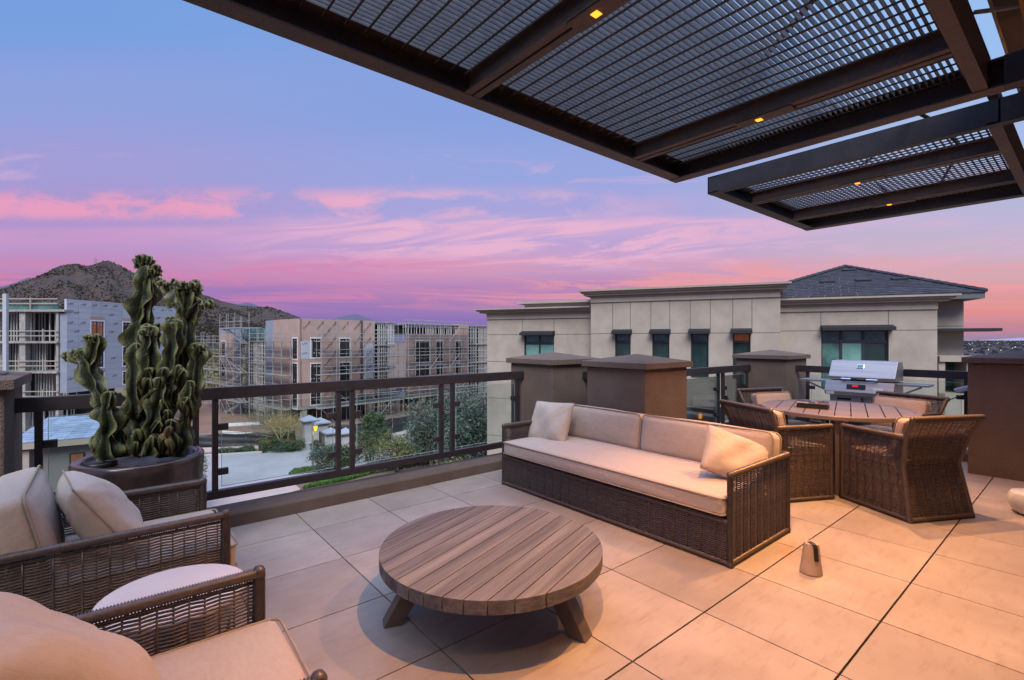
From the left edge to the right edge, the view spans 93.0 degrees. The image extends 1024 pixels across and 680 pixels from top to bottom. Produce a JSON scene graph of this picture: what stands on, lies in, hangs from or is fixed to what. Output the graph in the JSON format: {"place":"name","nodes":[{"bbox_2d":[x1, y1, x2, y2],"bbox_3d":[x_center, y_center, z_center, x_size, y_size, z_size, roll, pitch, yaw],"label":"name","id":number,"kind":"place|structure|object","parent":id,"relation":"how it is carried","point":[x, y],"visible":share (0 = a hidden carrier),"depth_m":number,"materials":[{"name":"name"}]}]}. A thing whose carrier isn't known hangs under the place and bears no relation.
{"place":"outdoors","nodes":[
{"label":"outdoors","id":0,"kind":"place"},
{"bbox_2d":[0,297,175,433],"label":"unfinished building","id":1,"kind":"structure","parent":0,"point":[43,336],"depth_m":51.23,"materials":[{"name":"white"}]},
{"bbox_2d":[90,320,104,336],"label":"window","id":2,"kind":"structure","parent":1,"relation":"in","point":[94,324],"depth_m":53.34,"materials":[{"name":"white"}]},
{"bbox_2d":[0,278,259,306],"bbox_3d":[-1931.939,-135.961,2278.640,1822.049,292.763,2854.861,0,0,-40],"label":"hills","id":3,"kind":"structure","parent":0,"point":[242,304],"depth_m":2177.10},
{"bbox_2d":[0,261,298,354],"bbox_3d":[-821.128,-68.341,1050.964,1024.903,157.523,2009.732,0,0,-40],"label":"hills","id":4,"kind":"structure","parent":0,"point":[79,278],"depth_m":712.26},
{"bbox_2d":[0,260,299,347],"bbox_3d":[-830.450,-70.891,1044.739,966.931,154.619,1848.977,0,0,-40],"label":"mountain scrub","id":5,"kind":"object","parent":4,"relation":"on","point":[208,326],"visible":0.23,"depth_m":645.94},
{"bbox_2d":[174,402,253,434],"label":"site dirt","id":6,"kind":"structure","parent":0,"point":[205,417],"depth_m":63.58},
{"bbox_2d":[195,334,225,401],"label":"scaffold","id":7,"kind":"object","parent":6,"relation":"on","point":[216,383],"visible":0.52,"depth_m":72.40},
{"bbox_2d":[219,313,248,417],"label":"scaffold","id":8,"kind":"object","parent":6,"relation":"on","point":[240,369],"visible":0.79,"depth_m":67.71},
{"bbox_2d":[222,422,261,433],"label":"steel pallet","id":9,"kind":"object","parent":6,"relation":"on","point":[235,424],"visible":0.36,"depth_m":52.10,"materials":[{"name":"white"}]},
{"bbox_2d":[0,343,486,489],"bbox_3d":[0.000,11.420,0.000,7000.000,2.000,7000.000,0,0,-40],"label":"ground","id":10,"kind":"structure","parent":0,"point":[398,359],"depth_m":67.91,"materials":[{"name":"soil"}]},
{"bbox_2d":[2,294,8,370],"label":"sheathed wall end","id":11,"kind":"structure","parent":10,"relation":"on","point":[5,332],"depth_m":47.00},
{"bbox_2d":[22,415,126,533],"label":"tiled roof house","id":12,"kind":"structure","parent":10,"relation":"on","point":[73,435],"depth_m":22.95,"materials":[{"name":"blue tile"}]},
{"bbox_2d":[69,452,84,463],"bbox_3d":[-20.733,6.220,23.148,0.550,1.700,0.050,0,0,-34],"label":"window","id":13,"kind":"structure","parent":12,"relation":"in","point":[72,456],"depth_m":23.09,"materials":[{"name":"orange"}]},
{"bbox_2d":[187,350,244,387],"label":"desert scrub","id":14,"kind":"object","parent":10,"relation":"on","point":[211,373],"visible":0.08,"depth_m":138.60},
{"bbox_2d":[218,444,255,453],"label":"ground cover","id":15,"kind":"object","parent":10,"relation":"on","point":[247,448],"visible":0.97,"depth_m":44.88,"materials":[{"name":"green plant"}]},
{"bbox_2d":[191,430,294,447],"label":"screen fence","id":16,"kind":"object","parent":10,"relation":"on","point":[229,440],"visible":0.41,"depth_m":47.36,"materials":[{"name":"black"}]},
{"bbox_2d":[204,448,314,455],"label":"kerb","id":17,"kind":"structure","parent":10,"relation":"on","point":[245,452],"depth_m":44.33,"materials":[{"name":"grey"}]},
{"bbox_2d":[258,437,279,452],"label":"clipped hedge","id":18,"kind":"object","parent":10,"relation":"on","point":[263,444],"visible":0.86,"depth_m":45.17,"materials":[{"name":"green plant"}]},
{"bbox_2d":[249,327,290,420],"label":"scaffold","id":19,"kind":"object","parent":10,"relation":"on","point":[264,405],"visible":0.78,"depth_m":60.85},
{"bbox_2d":[236,402,309,438],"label":"bare tree","id":20,"kind":"object","parent":10,"relation":"on","point":[260,420],"visible":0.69,"depth_m":47.83,"materials":[{"name":"brown plant"}]},
{"bbox_2d":[266,439,292,452],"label":"shrub","id":21,"kind":"object","parent":10,"relation":"on","point":[279,448],"visible":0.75,"depth_m":44.96,"materials":[{"name":"green plant"}]},
{"bbox_2d":[255,408,310,444],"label":"palo verde","id":22,"kind":"object","parent":10,"relation":"on","point":[289,427],"visible":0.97,"depth_m":46.03,"materials":[{"name":"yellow plant"}]},
{"bbox_2d":[281,435,306,451],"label":"shrub","id":23,"kind":"object","parent":10,"relation":"on","point":[294,445],"visible":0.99,"depth_m":45.32,"materials":[{"name":"green plant"}]},
{"bbox_2d":[288,466,319,474],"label":"ground cover","id":24,"kind":"object","parent":10,"relation":"on","point":[300,470],"visible":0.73,"depth_m":38.23,"materials":[{"name":"green plant"}]},
{"bbox_2d":[299,415,319,447],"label":"gate pillar","id":25,"kind":"structure","parent":10,"relation":"on","point":[307,432],"depth_m":46.62,"materials":[{"name":"paint"}]},
{"bbox_2d":[314,417,331,440],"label":"gate pillar","id":26,"kind":"structure","parent":10,"relation":"on","point":[322,423],"depth_m":47.04,"materials":[{"name":"paint"}]},
{"bbox_2d":[304,441,347,472],"bbox_3d":[-14.189,9.204,37.492,3.620,2.733,3.498,0,0,16],"label":"shrub","id":27,"kind":"object","parent":10,"relation":"on","point":[317,458],"visible":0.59,"depth_m":36.98,"materials":[{"name":"green plant"}]},
{"bbox_2d":[321,427,334,447],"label":"gate pillar","id":28,"kind":"structure","parent":10,"relation":"on","point":[328,433],"depth_m":44.84,"materials":[{"name":"paint"}]},
{"bbox_2d":[302,471,374,488],"bbox_3d":[-12.923,10.206,36.083,1.692,0.496,5.714,0,0,36],"label":"ground cover","id":29,"kind":"object","parent":10,"relation":"on","point":[329,481],"visible":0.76,"depth_m":35.40,"materials":[{"name":"green plant"}]},
{"bbox_2d":[321,443,365,467],"bbox_3d":[-13.047,9.281,38.021,2.995,2.546,3.170,0,0,13],"label":"shrub","id":30,"kind":"object","parent":10,"relation":"on","point":[345,459],"visible":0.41,"depth_m":37.51,"materials":[{"name":"green plant"}]},
{"bbox_2d":[341,427,348,447],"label":"gate pillar","id":31,"kind":"structure","parent":10,"relation":"on","point":[345,435],"depth_m":45.25,"materials":[{"name":"paint"}]},
{"bbox_2d":[315,319,404,421],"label":"scaffold","id":32,"kind":"object","parent":10,"relation":"on","point":[351,365],"visible":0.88,"depth_m":62.80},
{"bbox_2d":[348,427,394,463],"bbox_3d":[-11.584,8.797,39.555,4.231,3.539,4.555,0,0,-40],"label":"shrub","id":33,"kind":"object","parent":10,"relation":"on","point":[365,442],"visible":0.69,"depth_m":39.06,"materials":[{"name":"green plant"}]},
{"bbox_2d":[359,410,387,433],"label":"green tree","id":34,"kind":"object","parent":10,"relation":"on","point":[374,422],"visible":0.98,"depth_m":48.14,"materials":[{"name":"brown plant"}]},
{"bbox_2d":[372,427,422,471],"bbox_3d":[-8.954,8.732,38.357,4.187,3.661,3.607,0,0,-8],"label":"shrub","id":35,"kind":"object","parent":10,"relation":"on","point":[400,442],"visible":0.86,"depth_m":37.89,"materials":[{"name":"green plant"}]},
{"bbox_2d":[350,455,451,475],"bbox_3d":[-8.928,10.070,41.218,11.594,0.783,3.776,0,0,-40],"label":"ground cover","id":36,"kind":"object","parent":10,"relation":"on","point":[401,467],"visible":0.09,"depth_m":39.60,"materials":[{"name":"green plant"}]},
{"bbox_2d":[328,406,483,439],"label":"screen fence","id":37,"kind":"object","parent":10,"relation":"on","point":[398,425],"visible":0.21,"depth_m":54.15,"materials":[{"name":"black"}]},
{"bbox_2d":[395,439,435,464],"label":"shrub","id":38,"kind":"object","parent":10,"relation":"on","point":[408,454],"visible":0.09,"depth_m":39.62,"materials":[{"name":"green plant"}]},
{"bbox_2d":[398,386,464,465],"bbox_3d":[-5.102,6.700,32.078,4.517,7.496,4.432,0,0,-40],"label":"olive tree","id":39,"kind":"object","parent":10,"relation":"on","point":[418,430],"visible":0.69,"depth_m":31.30,"materials":[{"name":"green plant"}]},
{"bbox_2d":[402,320,477,411],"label":"scaffold","id":40,"kind":"object","parent":10,"relation":"on","point":[419,355],"visible":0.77,"depth_m":72.95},
{"bbox_2d":[425,383,486,463],"bbox_3d":[-2.555,6.391,29.986,5.520,8.167,5.009,0,0,-13],"label":"olive tree","id":41,"kind":"object","parent":10,"relation":"on","point":[462,440],"visible":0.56,"depth_m":29.25,"materials":[{"name":"green plant"}]},
{"bbox_2d":[444,405,486,461],"bbox_3d":[-2.000,7.079,31.031,4.234,6.940,4.065,0,0,13],"label":"olive tree","id":42,"kind":"object","parent":10,"relation":"on","point":[473,439],"visible":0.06,"depth_m":30.32,"materials":[{"name":"green plant"}]},
{"bbox_2d":[473,264,1002,454],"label":"apartment building","id":43,"kind":"structure","parent":10,"relation":"on","point":[912,322],"depth_m":20.82,"materials":[{"name":"beige paint"}]},
{"bbox_2d":[525,335,553,354],"bbox_3d":[1.429,0.888,24.977,1.632,2.300,0.074,0,0,23],"label":"window","id":44,"kind":"structure","parent":43,"relation":"in","point":[534,344],"depth_m":24.99,"materials":[{"name":"teal"}]},
{"bbox_2d":[615,334,630,355],"bbox_3d":[5.182,0.681,22.599,0.718,1.950,0.073,0,0,23],"label":"window","id":45,"kind":"structure","parent":43,"relation":"in","point":[622,341],"depth_m":22.61,"materials":[{"name":"teal"}]},
{"bbox_2d":[653,334,668,357],"bbox_3d":[6.734,0.681,21.931,0.741,1.950,0.073,0,0,23],"label":"window","id":46,"kind":"structure","parent":43,"relation":"in","point":[660,341],"depth_m":21.94,"materials":[{"name":"teal"}]},
{"bbox_2d":[691,334,708,377],"bbox_3d":[8.233,0.681,21.285,0.721,1.950,0.073,0,0,23],"label":"window","id":47,"kind":"structure","parent":43,"relation":"in","point":[699,342],"depth_m":21.29,"materials":[{"name":"teal"}]},
{"bbox_2d":[733,333,749,374],"bbox_3d":[9.751,0.681,20.632,0.680,1.950,0.073,0,0,23],"label":"window","id":48,"kind":"structure","parent":43,"relation":"in","point":[741,342],"depth_m":20.65,"materials":[{"name":"teal"}]},
{"bbox_2d":[821,331,887,387],"bbox_3d":[13.808,0.796,19.646,2.263,2.400,0.074,0,0,23],"label":"window","id":49,"kind":"structure","parent":43,"relation":"in","point":[835,345],"depth_m":19.66,"materials":[{"name":"teal"}]},
{"bbox_2d":[937,355,967,414],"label":"building","id":50,"kind":"structure","parent":10,"relation":"on","point":[950,363],"depth_m":18.86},
{"bbox_2d":[945,362,953,385],"bbox_3d":[17.572,1.349,19.792,0.648,1.052,0.050,0,0,23],"label":"window","id":51,"kind":"structure","parent":50,"relation":"in","point":[949,366],"depth_m":19.69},
{"bbox_2d":[964,342,1023,355],"bbox_3d":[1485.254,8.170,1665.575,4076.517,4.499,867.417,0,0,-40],"label":"city","id":52,"kind":"object","parent":10,"relation":"on","point":[981,348],"visible":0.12,"depth_m":406.52},
{"bbox_2d":[964,340,1023,354],"bbox_3d":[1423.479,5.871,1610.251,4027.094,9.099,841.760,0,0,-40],"label":"trees","id":53,"kind":"object","parent":10,"relation":"on","point":[984,342],"visible":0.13,"depth_m":871.78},
{"bbox_2d":[203,446,300,452],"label":"sidewalk","id":54,"kind":"structure","parent":0,"point":[207,449],"depth_m":46.19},
{"bbox_2d":[206,485,299,507],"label":"sidewalk","id":55,"kind":"structure","parent":0,"point":[243,497],"depth_m":31.89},
{"bbox_2d":[203,425,483,490],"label":"road","id":56,"kind":"structure","parent":0,"point":[245,468],"depth_m":40.24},
{"bbox_2d":[311,421,317,466],"bbox_3d":[-15.959,8.477,39.241,0.554,3.885,0.390,0,0,-16],"label":"street lamp","id":57,"kind":"object","parent":56,"relation":"on","point":[314,426],"visible":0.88,"depth_m":39.19,"materials":[{"name":"yellow"}]},
{"bbox_2d":[220,318,486,424],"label":"unfinished building","id":58,"kind":"structure","parent":0,"point":[303,349],"depth_m":66.92,"materials":[{"name":"white"}]},
{"bbox_2d":[292,337,297,359],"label":"window","id":59,"kind":"structure","parent":58,"relation":"in","point":[294,339],"depth_m":60.01,"materials":[{"name":"white"}]},
{"bbox_2d":[292,362,297,382],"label":"window","id":60,"kind":"structure","parent":58,"relation":"in","point":[294,365],"depth_m":60.01,"materials":[{"name":"white"}]},
{"bbox_2d":[292,394,297,409],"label":"window","id":61,"kind":"structure","parent":58,"relation":"in","point":[294,401],"depth_m":60.01,"materials":[{"name":"white"}]},
{"bbox_2d":[310,337,320,358],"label":"window","id":62,"kind":"structure","parent":58,"relation":"in","point":[313,339],"depth_m":60.52,"materials":[{"name":"white"}]},
{"bbox_2d":[310,362,320,381],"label":"window","id":63,"kind":"structure","parent":58,"relation":"in","point":[312,365],"depth_m":60.52,"materials":[{"name":"white"}]},
{"bbox_2d":[310,393,320,405],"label":"window","id":64,"kind":"structure","parent":58,"relation":"in","point":[312,400],"depth_m":60.52,"materials":[{"name":"white"}]},
{"bbox_2d":[339,338,349,356],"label":"window","id":65,"kind":"structure","parent":58,"relation":"in","point":[340,339],"depth_m":63.58,"materials":[{"name":"white"}]},
{"bbox_2d":[415,340,429,362],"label":"window","id":66,"kind":"structure","parent":58,"relation":"in","point":[425,346],"depth_m":73.90,"materials":[{"name":"white"}]},
{"bbox_2d":[415,364,429,376],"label":"window","id":67,"kind":"structure","parent":58,"relation":"in","point":[426,372],"depth_m":73.88,"materials":[{"name":"white"}]},
{"bbox_2d":[436,340,442,360],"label":"window","id":68,"kind":"structure","parent":58,"relation":"in","point":[439,347],"depth_m":76.62,"materials":[{"name":"white"}]},
{"bbox_2d":[455,340,460,360],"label":"window","id":69,"kind":"structure","parent":58,"relation":"in","point":[457,344],"depth_m":79.65,"materials":[{"name":"white"}]},
{"bbox_2d":[333,314,418,342],"bbox_3d":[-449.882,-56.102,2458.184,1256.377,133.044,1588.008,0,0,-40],"label":"hills","id":70,"kind":"structure","parent":0,"point":[354,317],"depth_m":2220.29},
{"bbox_2d":[0,0,1023,339],"label":"sky","id":71,"kind":"structure","parent":0,"point":[259,167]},
{"bbox_2d":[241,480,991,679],"bbox_3d":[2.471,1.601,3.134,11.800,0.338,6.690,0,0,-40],"label":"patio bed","id":72,"kind":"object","parent":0,"point":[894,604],"visible":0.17,"depth_m":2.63,"materials":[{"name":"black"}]},
{"bbox_2d":[0,371,31,476],"bbox_3d":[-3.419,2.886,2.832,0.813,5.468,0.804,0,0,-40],"label":"stucco pillar","id":73,"kind":"structure","parent":72,"relation":"on","point":[12,383],"depth_m":2.94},
{"bbox_2d":[65,453,501,535],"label":"parapet curb","id":74,"kind":"structure","parent":72,"relation":"on","point":[267,508],"depth_m":4.33,"materials":[{"name":"paint"}]},
{"bbox_2d":[506,352,598,438],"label":"stucco pillar","id":75,"kind":"structure","parent":72,"relation":"on","point":[553,377],"depth_m":5.62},
{"bbox_2d":[14,371,523,525],"bbox_3d":[-1.518,0.802,4.436,4.246,0.865,0.079,0,0,-40],"label":"glass railing","id":76,"kind":"object","parent":75,"relation":"attached to","point":[37,406],"visible":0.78,"depth_m":4.32,"materials":[{"name":"brown metal"}]},
{"bbox_2d":[581,354,692,418],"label":"stucco pillar","id":77,"kind":"structure","parent":72,"relation":"on","point":[646,384],"depth_m":4.83,"materials":[{"name":"paint"}]},
{"bbox_2d":[687,364,750,424],"bbox_3d":[2.490,0.802,6.446,2.814,0.865,0.079,0,0,-40],"label":"glass railing","id":78,"kind":"object","parent":77,"relation":"attached to","point":[703,397],"visible":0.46,"depth_m":6.67,"materials":[{"name":"glass"}]},
{"bbox_2d":[732,350,810,419],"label":"stucco pillar","id":79,"kind":"structure","parent":72,"relation":"on","point":[772,368],"depth_m":7.15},
{"bbox_2d":[795,365,967,429],"bbox_3d":[4.802,0.802,6.393,0.079,0.865,1.941,0,0,-40],"label":"glass railing","id":80,"kind":"object","parent":79,"relation":"attached to","point":[807,369],"visible":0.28,"depth_m":6.00,"materials":[{"name":"brown metal"}]},
{"bbox_2d":[961,350,1023,481],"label":"stucco pillar","id":81,"kind":"structure","parent":72,"relation":"on","point":[996,399],"depth_m":5.01,"materials":[{"name":"paint"}]},
{"bbox_2d":[954,385,967,392],"bbox_3d":[5.265,0.602,5.640,0.100,0.156,0.190,0,0,-40],"label":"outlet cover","id":82,"kind":"object","parent":81,"relation":"attached to","point":[961,389],"visible":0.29,"depth_m":5.63,"materials":[{"name":"grey"}]},
{"bbox_2d":[230,420,1023,679],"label":"patio floor","id":83,"kind":"structure","parent":0,"point":[652,609],"depth_m":2.61,"materials":[{"name":"tile"}]},
{"bbox_2d":[0,465,238,628],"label":"armchair","id":84,"kind":"object","parent":83,"relation":"on","point":[45,561],"visible":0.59,"depth_m":2.10,"materials":[{"name":"wicker"}]},
{"bbox_2d":[55,470,150,559],"bbox_3d":[-1.944,0.833,2.313,0.506,0.476,0.223,-2,32,44],"label":"throw pillow","id":85,"kind":"object","parent":84,"relation":"on","point":[89,506],"visible":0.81,"depth_m":2.15,"materials":[{"name":"fabric"}]},
{"bbox_2d":[68,445,203,520],"bbox_3d":[-2.370,1.079,3.101,0.686,0.682,0.686,0,0,-40],"label":"planter","id":86,"kind":"object","parent":83,"relation":"on","point":[130,472],"visible":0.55,"depth_m":2.92,"materials":[{"name":"brown metal"}]},
{"bbox_2d":[60,333,129,460],"bbox_3d":[-2.603,0.357,3.011,0.400,0.807,0.220,0,0,-13],"label":"cactus","id":87,"kind":"object","parent":86,"relation":"in","point":[108,440],"visible":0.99,"depth_m":3.00,"materials":[{"name":"green"}]},
{"bbox_2d":[81,459,117,467],"bbox_3d":[-2.556,0.772,3.012,0.176,0.036,0.176,0,0,-40],"label":"round cap","id":88,"kind":"object","parent":86,"relation":"on","point":[102,464],"visible":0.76,"depth_m":2.98,"materials":[{"name":"black"}]},
{"bbox_2d":[117,253,215,458],"bbox_3d":[-2.245,0.097,3.115,0.612,1.354,0.326,0,0,0],"label":"cactus","id":89,"kind":"object","parent":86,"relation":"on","point":[157,392],"visible":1,"depth_m":3.06,"materials":[{"name":"green"}]},
{"bbox_2d":[92,564,245,655],"bbox_3d":[-1.299,1.195,1.865,0.490,0.450,0.490,0,0,-40],"label":"side table","id":90,"kind":"object","parent":83,"relation":"on","point":[165,581],"visible":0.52,"depth_m":1.90,"materials":[{"name":"concrete"}]},
{"bbox_2d":[73,565,327,679],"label":"armchair","id":91,"kind":"object","parent":83,"relation":"on","point":[258,647],"visible":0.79,"depth_m":1.58,"materials":[{"name":"wicker"}]},
{"bbox_2d":[0,592,160,679],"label":"throw pillow","id":92,"kind":"object","parent":91,"relation":"on","point":[38,641],"visible":1,"depth_m":1.09,"materials":[{"name":"beige fabric"}]},
{"bbox_2d":[379,505,602,643],"bbox_3d":[-0.108,1.255,2.616,1.174,0.330,1.174,0,0,-40],"label":"coffee table","id":93,"kind":"object","parent":83,"relation":"on","point":[491,560],"visible":1,"depth_m":2.40,"materials":[{"name":"brown wood"}]},
{"bbox_2d":[501,404,790,568],"bbox_3d":[0.969,1.042,4.177,0.938,0.755,2.311,0,0,-40],"label":"sofa","id":94,"kind":"object","parent":83,"relation":"on","point":[643,474],"visible":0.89,"depth_m":3.67,"materials":[{"name":"fabric"}]},
{"bbox_2d":[528,400,574,440],"bbox_3d":[0.384,0.835,4.906,0.506,0.446,0.197,-3,-25,45],"label":"throw pillow","id":95,"kind":"object","parent":94,"relation":"on","point":[551,420],"visible":0.88,"depth_m":4.81,"materials":[{"name":"fabric"}]},
{"bbox_2d":[699,423,767,494],"bbox_3d":[1.601,0.847,3.482,0.476,0.376,0.185,22,-35,7],"label":"throw pillow","id":96,"kind":"object","parent":94,"relation":"on","point":[724,452],"visible":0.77,"depth_m":3.43,"materials":[{"name":"fabric"}]},
{"bbox_2d":[719,399,834,501],"bbox_3d":[2.469,1.005,4.563,0.704,0.837,0.717,0,0,-12],"label":"dining chair","id":97,"kind":"object","parent":83,"relation":"on","point":[804,450],"visible":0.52,"depth_m":4.30,"materials":[{"name":"wicker"}]},
{"bbox_2d":[736,387,829,465],"bbox_3d":[3.163,1.005,5.679,0.717,0.837,0.704,0,0,-18],"label":"dining chair","id":98,"kind":"object","parent":83,"relation":"on","point":[748,396],"visible":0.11,"depth_m":5.79,"materials":[{"name":"wicker"}]},
{"bbox_2d":[799,540,822,576],"bbox_3d":[1.824,1.328,2.963,0.123,0.190,0.123,0,0,-40],"label":"concrete weight","id":99,"kind":"object","parent":83,"relation":"on","point":[810,564],"visible":1,"depth_m":2.93,"materials":[{"name":"beige concrete"}]},
{"bbox_2d":[761,400,922,495],"bbox_3d":[3.302,1.055,4.954,1.360,0.730,1.360,0,0,-40],"label":"dining table","id":100,"kind":"object","parent":83,"relation":"on","point":[838,414],"visible":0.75,"depth_m":4.63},
{"bbox_2d":[799,360,933,424],"bbox_3d":[4.462,0.843,6.205,0.459,1.155,1.365,0,0,-40],"label":"grill","id":101,"kind":"object","parent":83,"relation":"on","point":[862,381],"visible":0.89,"depth_m":6.08,"materials":[{"name":"metal"}]},
{"bbox_2d":[843,391,949,475],"bbox_3d":[4.066,1.005,5.211,0.704,0.837,0.717,0,0,-21],"label":"dining chair","id":102,"kind":"object","parent":83,"relation":"on","point":[923,405],"visible":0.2,"depth_m":5.20,"materials":[{"name":"wicker"}]},
{"bbox_2d":[839,414,985,523],"bbox_3d":[3.328,1.005,4.100,0.717,0.837,0.704,0,0,-12],"label":"dining chair","id":103,"kind":"object","parent":83,"relation":"on","point":[912,450],"visible":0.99,"depth_m":3.89,"materials":[{"name":"wicker"}]},
{"bbox_2d":[1007,488,1023,514],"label":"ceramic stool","id":104,"kind":"object","parent":83,"relation":"on","point":[1015,497],"visible":1,"depth_m":3.96,"materials":[{"name":"white ceramic"}]},
{"bbox_2d":[796,400,829,409],"bbox_3d":[3.059,0.657,4.935,0.280,0.066,0.132,0,0,40],"label":"tray","id":105,"kind":"object","parent":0,"point":[813,405],"visible":1,"depth_m":4.89,"materials":[{"name":"brown wood"}]},
{"bbox_2d":[965,338,1023,340],"bbox_3d":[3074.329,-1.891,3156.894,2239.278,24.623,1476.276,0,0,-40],"label":"hills","id":106,"kind":"structure","parent":0,"point":[1016,339],"depth_m":3044.13,"materials":[{"name":"purple"}]},
{"bbox_3d":[3.155,-0.045,0.496,10.500,2.930,0.250,0,0,-40],"label":"house wall","id":107,"kind":"object","parent":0,"visible":0},
{"bbox_2d":[987,0,1023,92],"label":"roof eave","id":108,"kind":"object","parent":107,"relation":"attached to","point":[1009,24],"depth_m":2.33,"materials":[{"name":"brown"}]},
{"bbox_2d":[708,90,1023,230],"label":"pergola","id":109,"kind":"object","parent":108,"relation":"attached to","point":[998,115],"visible":1,"depth_m":3.65,"materials":[{"name":"metal"}]},
{"bbox_2d":[821,102,957,191],"bbox_3d":[2.743,-1.355,3.473,2.555,0.022,0.649,0,0,-40],"label":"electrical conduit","id":110,"kind":"object","parent":109,"relation":"on","point":[924,116],"visible":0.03,"depth_m":3.27,"materials":[{"name":"metal"}]},
{"bbox_2d":[973,3,1019,14],"bbox_3d":[2.103,-1.386,1.908,0.458,0.124,0.018,0,0,20],"label":"flexible conduit","id":111,"kind":"object","parent":108,"relation":"attached to","point":[996,9],"visible":0.92,"depth_m":1.96,"materials":[{"name":"brown"}]},
{"bbox_2d":[1004,49,1023,90],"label":"steel bracket","id":112,"kind":"object","parent":108,"relation":"attached to","point":[1013,70],"visible":1,"depth_m":2.22,"materials":[{"name":"black"}]},
{"bbox_2d":[183,0,1005,182],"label":"pergola","id":113,"kind":"object","parent":112,"relation":"attached to","point":[668,90],"visible":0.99,"depth_m":2.22,"materials":[{"name":"metal"}]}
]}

